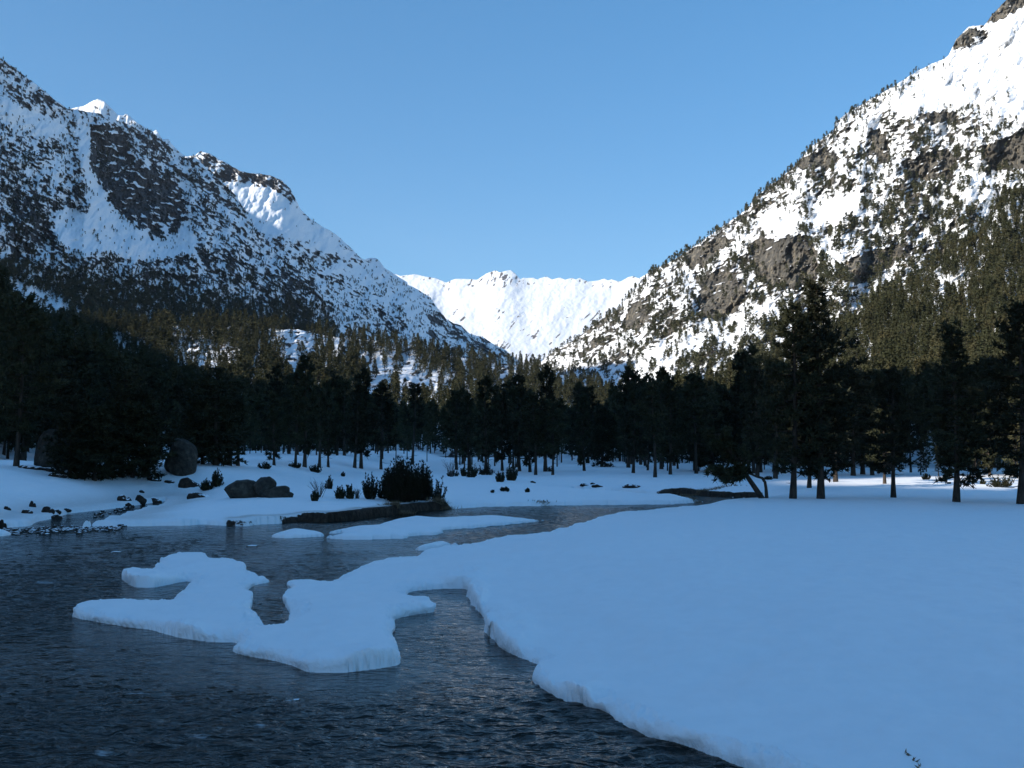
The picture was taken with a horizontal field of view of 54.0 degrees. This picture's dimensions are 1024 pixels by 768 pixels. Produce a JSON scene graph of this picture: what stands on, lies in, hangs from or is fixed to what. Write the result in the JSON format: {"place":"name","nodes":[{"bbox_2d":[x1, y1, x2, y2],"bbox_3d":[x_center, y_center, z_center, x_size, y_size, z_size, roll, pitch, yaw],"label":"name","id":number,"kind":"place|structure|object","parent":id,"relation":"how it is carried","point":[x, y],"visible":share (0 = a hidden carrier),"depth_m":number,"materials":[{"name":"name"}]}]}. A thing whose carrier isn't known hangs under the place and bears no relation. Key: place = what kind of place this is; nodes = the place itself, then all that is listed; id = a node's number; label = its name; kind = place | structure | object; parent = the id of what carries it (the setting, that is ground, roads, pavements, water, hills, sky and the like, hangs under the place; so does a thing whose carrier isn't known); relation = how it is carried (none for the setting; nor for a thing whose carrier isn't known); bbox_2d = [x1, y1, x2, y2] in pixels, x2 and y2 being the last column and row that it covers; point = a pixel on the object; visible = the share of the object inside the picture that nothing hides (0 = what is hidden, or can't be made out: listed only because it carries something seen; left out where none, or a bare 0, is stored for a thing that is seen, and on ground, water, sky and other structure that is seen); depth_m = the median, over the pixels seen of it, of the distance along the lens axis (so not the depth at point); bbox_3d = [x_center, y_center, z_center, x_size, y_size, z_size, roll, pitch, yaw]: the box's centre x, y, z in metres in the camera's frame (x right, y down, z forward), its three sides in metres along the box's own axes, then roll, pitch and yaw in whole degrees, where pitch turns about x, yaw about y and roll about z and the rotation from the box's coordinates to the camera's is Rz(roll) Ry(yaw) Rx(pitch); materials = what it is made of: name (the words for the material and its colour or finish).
{"place":"outdoors","nodes":[
{"label":"outdoors","id":0,"kind":"place"},
{"bbox_2d":[0,427,169,459],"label":"wooded slope","id":1,"kind":"structure","parent":0,"point":[30,454],"depth_m":113.16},
{"bbox_2d":[4,334,43,460],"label":"pine tree","id":2,"kind":"object","parent":1,"relation":"on","point":[29,443],"visible":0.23,"depth_m":103.39,"materials":[{"name":"green plant"}]},
{"bbox_2d":[6,350,46,452],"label":"pine tree","id":3,"kind":"object","parent":1,"relation":"on","point":[11,437],"visible":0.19,"depth_m":103.22,"materials":[{"name":"green plant"}]},
{"bbox_2d":[167,373,194,437],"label":"pine tree","id":4,"kind":"object","parent":1,"relation":"on","point":[183,381],"visible":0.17,"depth_m":173.38,"materials":[{"name":"green plant"}]},
{"bbox_2d":[72,99,185,156],"bbox_3d":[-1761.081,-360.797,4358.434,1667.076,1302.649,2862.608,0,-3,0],"label":"mountain back peaks","id":5,"kind":"object","parent":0,"point":[100,107],"visible":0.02,"depth_m":3650.89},
{"bbox_2d":[0,58,338,337],"bbox_3d":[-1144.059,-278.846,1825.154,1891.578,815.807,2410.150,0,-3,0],"label":"mountain front spur","id":6,"kind":"structure","parent":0,"point":[135,182],"depth_m":1684.50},
{"bbox_2d":[53,326,586,455],"bbox_3d":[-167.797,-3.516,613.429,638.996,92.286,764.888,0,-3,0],"label":"wooded moraine hill","id":7,"kind":"structure","parent":0,"point":[406,372],"depth_m":680.87,"materials":[{"name":"snow"}]},
{"bbox_2d":[0,183,1023,474],"bbox_3d":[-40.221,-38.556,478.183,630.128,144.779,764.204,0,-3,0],"label":"forest","id":8,"kind":"object","parent":7,"relation":"on","point":[906,343],"visible":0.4,"depth_m":401.05,"materials":[{"name":"plant"}]},
{"bbox_2d":[185,151,518,365],"bbox_3d":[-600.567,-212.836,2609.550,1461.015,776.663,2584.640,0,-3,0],"label":"mountain rear ridge","id":9,"kind":"structure","parent":0,"point":[324,247],"depth_m":2573.01,"materials":[{"name":"snow"}]},
{"bbox_2d":[0,494,742,767],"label":"river","id":10,"kind":"structure","parent":0,"point":[457,687],"depth_m":16.79,"materials":[{"name":"liquid"}]},
{"bbox_2d":[272,528,323,537],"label":"snow island","id":11,"kind":"structure","parent":10,"relation":"on","point":[297,533],"depth_m":43.31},
{"bbox_2d":[327,515,542,539],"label":"snow island","id":12,"kind":"structure","parent":10,"relation":"on","point":[402,528],"depth_m":45.97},
{"bbox_2d":[416,541,457,550],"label":"snow island","id":13,"kind":"structure","parent":10,"relation":"on","point":[436,544],"depth_m":38.43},
{"bbox_2d":[366,258,407,284],"bbox_3d":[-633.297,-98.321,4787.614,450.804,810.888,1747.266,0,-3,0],"label":"back peak beside far range","id":14,"kind":"structure","parent":0,"point":[376,262],"depth_m":4228.72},
{"bbox_2d":[0,0,1005,281],"label":"sky","id":15,"kind":"structure","parent":0,"point":[444,140],"materials":[{"name":"blue"}]},
{"bbox_2d":[0,450,1023,767],"bbox_3d":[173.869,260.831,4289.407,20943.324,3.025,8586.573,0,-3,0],"label":"ground","id":16,"kind":"structure","parent":0,"point":[860,620],"depth_m":23.23,"materials":[{"name":"snow"}]},
{"bbox_2d":[0,287,71,465],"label":"pine tree","id":17,"kind":"object","parent":16,"relation":"on","point":[21,342],"visible":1,"depth_m":72.66,"materials":[{"name":"green plant"}]},
{"bbox_2d":[34,429,68,468],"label":"boulder","id":18,"kind":"object","parent":16,"relation":"on","point":[40,458],"visible":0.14,"depth_m":73.54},
{"bbox_2d":[26,366,95,446],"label":"pine tree","id":19,"kind":"object","parent":16,"relation":"on","point":[45,421],"visible":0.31,"depth_m":77.48,"materials":[{"name":"green plant"}]},
{"bbox_2d":[2,506,133,534],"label":"gravel","id":20,"kind":"structure","parent":16,"relation":"on","point":[46,531],"depth_m":46.98,"materials":[{"name":"brown stone"}]},
{"bbox_2d":[38,394,114,475],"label":"pine tree","id":21,"kind":"object","parent":16,"relation":"on","point":[71,411],"visible":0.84,"depth_m":70.45,"materials":[{"name":"green plant"}]},
{"bbox_2d":[58,403,127,480],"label":"pine tree","id":22,"kind":"object","parent":16,"relation":"on","point":[99,425],"visible":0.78,"depth_m":71.19,"materials":[{"name":"green plant"}]},
{"bbox_2d":[64,403,130,479],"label":"pine tree","id":23,"kind":"object","parent":16,"relation":"on","point":[109,408],"visible":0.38,"depth_m":73.18,"materials":[{"name":"green plant"}]},
{"bbox_2d":[99,366,173,480],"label":"pine tree","id":24,"kind":"object","parent":16,"relation":"on","point":[125,377],"visible":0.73,"depth_m":74.49,"materials":[{"name":"green plant"}]},
{"bbox_2d":[113,399,175,477],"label":"pine tree","id":25,"kind":"object","parent":16,"relation":"on","point":[132,464],"visible":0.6,"depth_m":74.55,"materials":[{"name":"green plant"}]},
{"bbox_2d":[124,390,177,479],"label":"pine tree","id":26,"kind":"object","parent":16,"relation":"on","point":[153,408],"visible":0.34,"depth_m":75.98,"materials":[{"name":"green plant"}]},
{"bbox_2d":[164,438,197,475],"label":"boulder","id":27,"kind":"object","parent":16,"relation":"on","point":[184,463],"visible":0.83,"depth_m":76.75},
{"bbox_2d":[178,477,198,487],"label":"rock","id":28,"kind":"object","parent":16,"relation":"on","point":[185,482],"visible":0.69,"depth_m":74.49,"materials":[{"name":"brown stone"}]},
{"bbox_2d":[172,395,221,464],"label":"pine tree","id":29,"kind":"object","parent":16,"relation":"on","point":[205,425],"visible":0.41,"depth_m":82.51,"materials":[{"name":"green plant"}]},
{"bbox_2d":[165,364,246,465],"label":"pine tree","id":30,"kind":"object","parent":16,"relation":"on","point":[222,412],"visible":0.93,"depth_m":81.92,"materials":[{"name":"green plant"}]},
{"bbox_2d":[210,467,224,486],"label":"pine shrub","id":31,"kind":"object","parent":16,"relation":"on","point":[217,480],"visible":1,"depth_m":74.27,"materials":[{"name":"green plant"}]},
{"bbox_2d":[206,385,252,465],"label":"pine tree","id":32,"kind":"object","parent":16,"relation":"on","point":[241,422],"visible":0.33,"depth_m":85.75,"materials":[{"name":"green plant"}]},
{"bbox_2d":[227,377,253,465],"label":"pine tree","id":33,"kind":"object","parent":16,"relation":"on","point":[237,383],"visible":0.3,"depth_m":87.40,"materials":[{"name":"green plant"}]},
{"bbox_2d":[224,476,293,498],"bbox_3d":[-15.373,6.459,60.958,4.228,1.693,1.906,0,-3,0],"label":"boulder","id":34,"kind":"object","parent":16,"relation":"on","point":[263,487],"visible":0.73,"depth_m":60.37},
{"bbox_2d":[258,362,288,452],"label":"pine tree","id":35,"kind":"object","parent":16,"relation":"on","point":[276,371],"visible":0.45,"depth_m":158.91,"materials":[{"name":"green plant"}]},
{"bbox_2d":[260,390,289,465],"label":"pine tree","id":36,"kind":"object","parent":16,"relation":"on","point":[274,401],"visible":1,"depth_m":94.89,"materials":[{"name":"green plant"}]},
{"bbox_2d":[279,373,299,453],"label":"pine tree","id":37,"kind":"object","parent":16,"relation":"on","point":[288,378],"visible":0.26,"depth_m":161.49,"materials":[{"name":"green plant"}]},
{"bbox_2d":[267,384,314,465],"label":"pine tree","id":38,"kind":"object","parent":16,"relation":"on","point":[293,438],"visible":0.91,"depth_m":98.65,"materials":[{"name":"green plant"}]},
{"bbox_2d":[280,371,310,454],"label":"pine tree","id":39,"kind":"object","parent":16,"relation":"on","point":[296,376],"visible":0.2,"depth_m":152.26,"materials":[{"name":"green plant"}]},
{"bbox_2d":[289,352,330,467],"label":"pine tree","id":40,"kind":"object","parent":16,"relation":"on","point":[303,366],"visible":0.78,"depth_m":101.17,"materials":[{"name":"green plant"}]},
{"bbox_2d":[307,384,334,467],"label":"pine tree","id":41,"kind":"object","parent":16,"relation":"on","point":[329,412],"visible":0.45,"depth_m":105.62,"materials":[{"name":"green plant"}]},
{"bbox_2d":[312,379,332,454],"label":"pine tree","id":42,"kind":"object","parent":16,"relation":"on","point":[326,385],"visible":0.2,"depth_m":156.42,"materials":[{"name":"green plant"}]},
{"bbox_2d":[318,400,341,466],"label":"pine tree","id":43,"kind":"object","parent":16,"relation":"on","point":[329,443],"visible":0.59,"depth_m":109.49,"materials":[{"name":"green plant"}]},
{"bbox_2d":[330,382,348,455],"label":"pine tree","id":44,"kind":"object","parent":16,"relation":"on","point":[340,441],"visible":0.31,"depth_m":149.91,"materials":[{"name":"green plant"}]},
{"bbox_2d":[330,375,369,455],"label":"pine tree","id":45,"kind":"object","parent":16,"relation":"on","point":[337,394],"visible":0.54,"depth_m":148.12,"materials":[{"name":"green plant"}]},
{"bbox_2d":[346,380,369,467],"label":"pine tree","id":46,"kind":"object","parent":16,"relation":"on","point":[358,386],"visible":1,"depth_m":119.25,"materials":[{"name":"green plant"}]},
{"bbox_2d":[340,366,381,468],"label":"pine tree","id":47,"kind":"object","parent":16,"relation":"on","point":[358,377],"visible":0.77,"depth_m":121.06,"materials":[{"name":"green plant"}]},
{"bbox_2d":[361,471,378,499],"bbox_3d":[-8.765,6.294,62.011,1.108,1.862,1.108,-3,-4,36],"label":"pine shrub","id":48,"kind":"object","parent":16,"relation":"on","point":[369,489],"visible":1,"depth_m":61.81,"materials":[{"name":"green plant"}]},
{"bbox_2d":[364,380,403,468],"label":"pine tree","id":49,"kind":"object","parent":16,"relation":"on","point":[388,419],"visible":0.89,"depth_m":125.65,"materials":[{"name":"green plant"}]},
{"bbox_2d":[381,456,422,502],"bbox_3d":[-6.758,5.840,61.619,2.695,3.045,2.622,0,-3,0],"label":"pine shrub","id":50,"kind":"object","parent":16,"relation":"on","point":[401,483],"visible":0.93,"depth_m":61.02,"materials":[{"name":"green plant"}]},
{"bbox_2d":[397,382,425,464],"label":"pine tree","id":51,"kind":"object","parent":16,"relation":"on","point":[417,389],"visible":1,"depth_m":158.58,"materials":[{"name":"green plant"}]},
{"bbox_2d":[414,460,432,500],"bbox_3d":[-5.788,6.066,63.360,1.778,2.724,1.892,0,-3,0],"label":"pine shrub","id":52,"kind":"object","parent":16,"relation":"on","point":[426,481],"visible":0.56,"depth_m":63.11,"materials":[{"name":"green plant"}]},
{"bbox_2d":[427,475,448,499],"bbox_3d":[-4.617,6.521,62.521,1.306,1.735,1.389,1,-4,-16],"label":"pine shrub","id":53,"kind":"object","parent":16,"relation":"on","point":[437,492],"visible":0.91,"depth_m":62.49,"materials":[{"name":"green plant"}]},
{"bbox_2d":[438,386,479,469],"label":"pine tree","id":54,"kind":"object","parent":16,"relation":"on","point":[454,402],"visible":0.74,"depth_m":126.69,"materials":[{"name":"green plant"}]},
{"bbox_2d":[457,390,476,469],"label":"pine tree","id":55,"kind":"object","parent":16,"relation":"on","point":[467,405],"visible":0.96,"depth_m":121.11,"materials":[{"name":"green plant"}]},
{"bbox_2d":[466,374,505,470],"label":"pine tree","id":56,"kind":"object","parent":16,"relation":"on","point":[486,440],"visible":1,"depth_m":111.40,"materials":[{"name":"green plant"}]},
{"bbox_2d":[482,390,514,470],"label":"pine tree","id":57,"kind":"object","parent":16,"relation":"on","point":[507,448],"visible":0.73,"depth_m":121.80,"materials":[{"name":"green plant"}]},
{"bbox_2d":[502,385,522,468],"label":"pine tree","id":58,"kind":"object","parent":16,"relation":"on","point":[511,392],"visible":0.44,"depth_m":132.49,"materials":[{"name":"green plant"}]},
{"bbox_2d":[504,373,526,466],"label":"pine tree","id":59,"kind":"object","parent":16,"relation":"on","point":[517,378],"visible":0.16,"depth_m":141.42,"materials":[{"name":"green plant"}]},
{"bbox_2d":[509,385,527,470],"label":"pine tree","id":60,"kind":"object","parent":16,"relation":"on","point":[521,395],"visible":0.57,"depth_m":119.33,"materials":[{"name":"green plant"}]},
{"bbox_2d":[512,386,542,471],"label":"pine tree","id":61,"kind":"object","parent":16,"relation":"on","point":[528,461],"visible":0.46,"depth_m":115.44,"materials":[{"name":"green plant"}]},
{"bbox_2d":[510,391,547,474],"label":"pine tree","id":62,"kind":"object","parent":16,"relation":"on","point":[526,417],"visible":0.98,"depth_m":106.19,"materials":[{"name":"green plant"}]},
{"bbox_2d":[529,398,568,474],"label":"pine tree","id":63,"kind":"object","parent":16,"relation":"on","point":[552,427],"visible":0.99,"depth_m":105.86,"materials":[{"name":"green plant"}]},
{"bbox_2d":[530,363,567,471],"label":"pine tree","id":64,"kind":"object","parent":16,"relation":"on","point":[547,389],"visible":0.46,"depth_m":118.67,"materials":[{"name":"green plant"}]},
{"bbox_2d":[566,381,590,460],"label":"pine tree","id":65,"kind":"object","parent":16,"relation":"on","point":[577,387],"visible":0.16,"depth_m":192.51,"materials":[{"name":"green plant"}]},
{"bbox_2d":[561,385,601,462],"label":"pine tree","id":66,"kind":"object","parent":16,"relation":"on","point":[590,394],"visible":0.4,"depth_m":169.95,"materials":[{"name":"green plant"}]},
{"bbox_2d":[570,393,595,470],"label":"pine tree","id":67,"kind":"object","parent":16,"relation":"on","point":[582,410],"visible":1,"depth_m":121.47,"materials":[{"name":"green plant"}]},
{"bbox_2d":[584,405,624,466],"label":"pine tree","id":68,"kind":"object","parent":16,"relation":"on","point":[600,419],"visible":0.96,"depth_m":144.03,"materials":[{"name":"green plant"}]},
{"bbox_2d":[611,365,643,467],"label":"pine tree","id":69,"kind":"object","parent":16,"relation":"on","point":[626,376],"visible":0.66,"depth_m":139.93,"materials":[{"name":"green plant"}]},
{"bbox_2d":[618,390,651,472],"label":"pine tree","id":70,"kind":"object","parent":16,"relation":"on","point":[635,447],"visible":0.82,"depth_m":112.89,"materials":[{"name":"green plant"}]},
{"bbox_2d":[625,380,667,476],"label":"pine tree","id":71,"kind":"object","parent":16,"relation":"on","point":[649,390],"visible":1,"depth_m":98.48,"materials":[{"name":"green plant"}]},
{"bbox_2d":[637,393,659,469],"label":"pine tree","id":72,"kind":"object","parent":16,"relation":"on","point":[649,449],"visible":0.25,"depth_m":123.36,"materials":[{"name":"green plant"}]},
{"bbox_2d":[652,365,673,466],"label":"pine tree","id":73,"kind":"object","parent":16,"relation":"on","point":[661,373],"visible":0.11,"depth_m":141.64,"materials":[{"name":"green plant"}]},
{"bbox_2d":[646,378,688,468],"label":"pine tree","id":74,"kind":"object","parent":16,"relation":"on","point":[655,383],"visible":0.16,"depth_m":129.31,"materials":[{"name":"green plant"}]},
{"bbox_2d":[656,372,691,474],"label":"pine tree","id":75,"kind":"object","parent":16,"relation":"on","point":[669,384],"visible":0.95,"depth_m":107.82,"materials":[{"name":"green plant"}]},
{"bbox_2d":[672,370,718,473],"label":"pine tree","id":76,"kind":"object","parent":16,"relation":"on","point":[695,414],"visible":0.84,"depth_m":110.10,"materials":[{"name":"green plant"}]},
{"bbox_2d":[674,380,720,470],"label":"pine tree","id":77,"kind":"object","parent":16,"relation":"on","point":[687,412],"visible":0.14,"depth_m":122.79,"materials":[{"name":"green plant"}]},
{"bbox_2d":[678,403,727,468],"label":"pine tree","id":78,"kind":"object","parent":16,"relation":"on","point":[712,456],"visible":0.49,"depth_m":116.91,"materials":[{"name":"green plant"}]},
{"bbox_2d":[701,424,768,497],"bbox_3d":[12.916,4.789,59.848,3.632,4.935,3.356,-3,-5,45],"label":"leaning pine","id":79,"kind":"object","parent":16,"relation":"on","point":[722,443],"visible":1,"depth_m":59.72,"materials":[{"name":"green plant"}]},
{"bbox_2d":[714,348,767,463],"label":"pine tree","id":80,"kind":"object","parent":16,"relation":"on","point":[734,422],"visible":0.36,"depth_m":122.58,"materials":[{"name":"green plant"}]},
{"bbox_2d":[740,343,760,473],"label":"pine tree","id":81,"kind":"object","parent":16,"relation":"on","point":[752,349],"visible":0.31,"depth_m":109.44,"materials":[{"name":"green plant"}]},
{"bbox_2d":[729,353,777,471],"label":"pine tree","id":82,"kind":"object","parent":16,"relation":"on","point":[742,407],"visible":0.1,"depth_m":115.89,"materials":[{"name":"green plant"}]},
{"bbox_2d":[740,364,777,475],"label":"pine tree","id":83,"kind":"object","parent":16,"relation":"on","point":[758,391],"visible":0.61,"depth_m":99.98,"materials":[{"name":"green plant"}]},
{"bbox_2d":[756,366,792,478],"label":"pine tree","id":84,"kind":"object","parent":16,"relation":"on","point":[774,453],"visible":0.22,"depth_m":93.53,"materials":[{"name":"green plant"}]},
{"bbox_2d":[742,297,843,498],"bbox_3d":[17.002,1.067,59.832,5.989,12.354,6.128,1,-3,-10],"label":"pine tree","id":85,"kind":"object","parent":16,"relation":"on","point":[799,323],"visible":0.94,"depth_m":59.00,"materials":[{"name":"green plant"}]},
{"bbox_2d":[787,382,849,487],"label":"pine tree","id":86,"kind":"object","parent":16,"relation":"on","point":[809,482],"visible":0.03,"depth_m":73.51,"materials":[{"name":"green plant"}]},
{"bbox_2d":[781,274,877,498],"bbox_3d":[18.930,0.368,59.519,5.634,13.805,5.889,1,-4,-23],"label":"pine tree","id":87,"kind":"object","parent":16,"relation":"on","point":[813,293],"visible":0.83,"depth_m":58.76,"materials":[{"name":"green plant"}]},
{"bbox_2d":[815,366,858,481],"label":"pine tree","id":88,"kind":"object","parent":16,"relation":"on","point":[847,439],"visible":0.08,"depth_m":84.60,"materials":[{"name":"green plant"}]},
{"bbox_2d":[823,369,898,475],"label":"pine tree","id":89,"kind":"object","parent":16,"relation":"on","point":[857,378],"visible":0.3,"depth_m":102.10,"materials":[{"name":"green plant"}]},
{"bbox_2d":[849,383,886,474],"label":"pine tree","id":90,"kind":"object","parent":16,"relation":"on","point":[869,387],"visible":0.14,"depth_m":104.86,"materials":[{"name":"green plant"}]},
{"bbox_2d":[846,366,890,474],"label":"pine tree","id":91,"kind":"object","parent":16,"relation":"on","point":[868,376],"visible":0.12,"depth_m":107.10,"materials":[{"name":"green plant"}]},
{"bbox_2d":[865,404,903,483],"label":"pine tree","id":92,"kind":"object","parent":16,"relation":"on","point":[877,410],"visible":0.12,"depth_m":81.29,"materials":[{"name":"green plant"}]},
{"bbox_2d":[853,364,926,497],"bbox_3d":[22.518,2.880,60.015,3.571,8.464,4.945,1,-3,-10],"label":"pine tree","id":93,"kind":"object","parent":16,"relation":"on","point":[891,440],"visible":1,"depth_m":60.03,"materials":[{"name":"green plant"}]},
{"bbox_2d":[899,385,930,471],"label":"pine tree","id":94,"kind":"object","parent":16,"relation":"on","point":[918,404],"visible":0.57,"depth_m":114.79,"materials":[{"name":"green plant"}]},
{"bbox_2d":[913,438,927,474],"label":"pine tree","id":95,"kind":"object","parent":16,"relation":"on","point":[917,463],"visible":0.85,"depth_m":105.37,"materials":[{"name":"green plant"}]},
{"bbox_2d":[921,320,1008,501],"bbox_3d":[25.620,1.651,56.343,4.890,10.692,5.111,0,-3,0],"label":"pine tree","id":96,"kind":"object","parent":16,"relation":"on","point":[958,371],"visible":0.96,"depth_m":56.18,"materials":[{"name":"green plant"}]},
{"bbox_2d":[973,400,997,475],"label":"pine tree","id":97,"kind":"object","parent":16,"relation":"on","point":[989,464],"visible":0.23,"depth_m":103.20,"materials":[{"name":"green plant"}]},
{"bbox_2d":[969,296,1023,503],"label":"pine tree","id":98,"kind":"object","parent":16,"relation":"on","point":[1014,346],"visible":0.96,"depth_m":54.94,"materials":[{"name":"green plant"}]},
{"bbox_2d":[986,474,1014,486],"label":"pine shrub","id":99,"kind":"object","parent":16,"relation":"on","point":[998,483],"visible":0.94,"depth_m":74.98,"materials":[{"name":"green plant"}]},
{"bbox_2d":[395,270,648,365],"bbox_3d":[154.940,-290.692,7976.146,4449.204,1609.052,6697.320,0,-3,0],"label":"mountain range","id":100,"kind":"structure","parent":0,"point":[509,311],"depth_m":7753.68,"materials":[{"name":"snow"}]},
{"bbox_2d":[539,0,1023,391],"bbox_3d":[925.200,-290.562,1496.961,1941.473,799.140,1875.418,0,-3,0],"label":"mountain","id":101,"kind":"structure","parent":0,"point":[982,64],"depth_m":1192.54,"materials":[{"name":"snow"}]},
{"bbox_2d":[0,13,1023,387],"bbox_3d":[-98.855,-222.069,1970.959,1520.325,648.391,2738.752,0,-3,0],"label":"mountain forest","id":102,"kind":"object","parent":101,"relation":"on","point":[74,287],"visible":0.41,"depth_m":1267.67,"materials":[{"name":"plant"}]},
{"bbox_2d":[547,200,1023,466],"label":"wooded slope","id":103,"kind":"structure","parent":0,"point":[914,457],"depth_m":371.67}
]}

